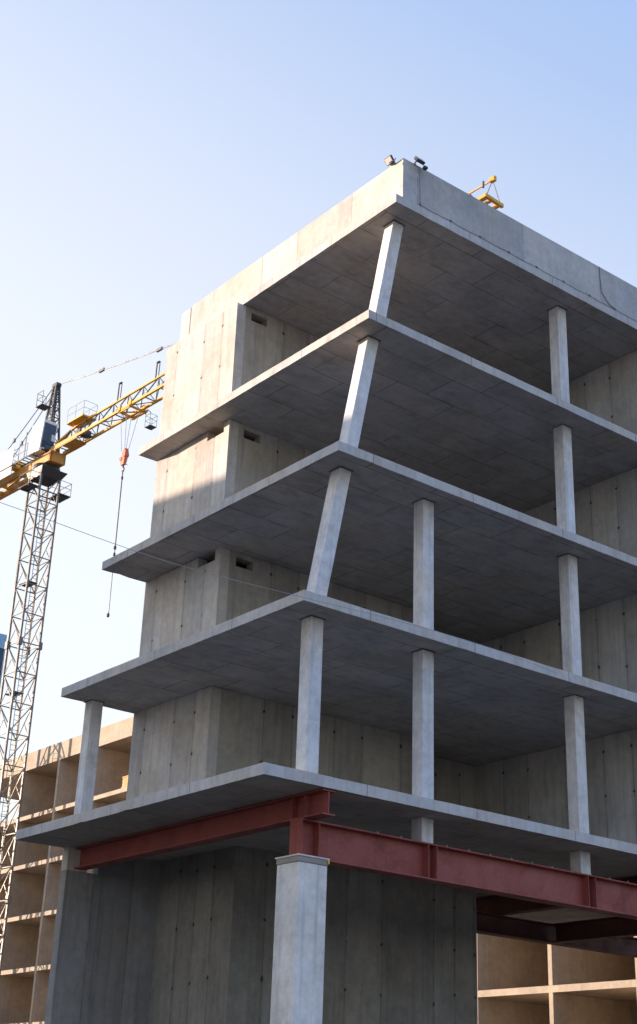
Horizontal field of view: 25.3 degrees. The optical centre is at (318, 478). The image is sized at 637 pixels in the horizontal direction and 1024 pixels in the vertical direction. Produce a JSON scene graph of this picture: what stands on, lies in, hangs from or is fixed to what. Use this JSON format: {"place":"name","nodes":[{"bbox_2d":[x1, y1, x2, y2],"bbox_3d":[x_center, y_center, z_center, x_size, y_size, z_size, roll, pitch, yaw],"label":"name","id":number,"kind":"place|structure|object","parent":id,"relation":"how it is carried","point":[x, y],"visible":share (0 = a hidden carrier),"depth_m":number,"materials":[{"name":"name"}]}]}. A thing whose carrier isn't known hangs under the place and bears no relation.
{"place":"outdoors","nodes":[
{"label":"outdoors","id":0,"kind":"place"},
{"bbox_2d":[0,633,6,685],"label":"office tower","id":1,"kind":"structure","parent":0,"point":[3,638],"depth_m":182.33,"materials":[{"name":"blue glass"}]},
{"bbox_2d":[121,775,127,787],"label":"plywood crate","id":2,"kind":"object","parent":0,"point":[125,781],"visible":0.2,"depth_m":80.72,"materials":[{"name":"beige wood"}]},
{"bbox_2d":[0,0,636,822],"label":"sky","id":3,"kind":"structure","parent":0,"point":[152,152],"materials":[{"name":"blue"}]},
{"bbox_2d":[15,158,636,1023],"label":"concrete building","id":4,"kind":"structure","parent":0,"point":[403,390],"depth_m":34.03,"materials":[{"name":"concrete"}]},
{"bbox_2d":[0,502,555,672],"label":"overhead wire","id":5,"kind":"object","parent":4,"relation":"attached to","point":[260,586],"visible":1,"depth_m":23.20,"materials":[{"name":"black metal"}]},
{"bbox_2d":[384,154,395,165],"bbox_3d":[1.800,-7.582,34.081,0.380,0.326,0.310,20,-30,-34],"label":"floodlight","id":6,"kind":"object","parent":4,"relation":"attached to","point":[389,160],"visible":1,"depth_m":34.00,"materials":[{"name":"metal"}]},
{"bbox_2d":[414,156,427,170],"bbox_3d":[2.392,-7.547,34.089,0.310,0.309,0.380,20,-30,-34],"label":"floodlight","id":7,"kind":"object","parent":4,"relation":"attached to","point":[420,161],"visible":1,"depth_m":33.97,"materials":[{"name":"metal"}]},
{"bbox_3d":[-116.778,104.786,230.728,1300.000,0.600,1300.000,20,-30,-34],"label":"ground","id":8,"kind":"structure","parent":0,"visible":0},
{"bbox_2d":[0,175,503,976],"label":"tower crane","id":9,"kind":"object","parent":8,"relation":"on","point":[44,465],"visible":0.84,"depth_m":94.00,"materials":[{"name":"metal"}]},
{"bbox_2d":[107,470,122,616],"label":"lifting sling","id":10,"kind":"object","parent":9,"relation":"hanging from","point":[114,554],"visible":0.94,"depth_m":88.00,"materials":[{"name":"metal"}]},
{"bbox_2d":[0,716,636,1023],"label":"apartment building","id":11,"kind":"structure","parent":8,"relation":"on","point":[522,982],"depth_m":82.87,"materials":[{"name":"concrete"}]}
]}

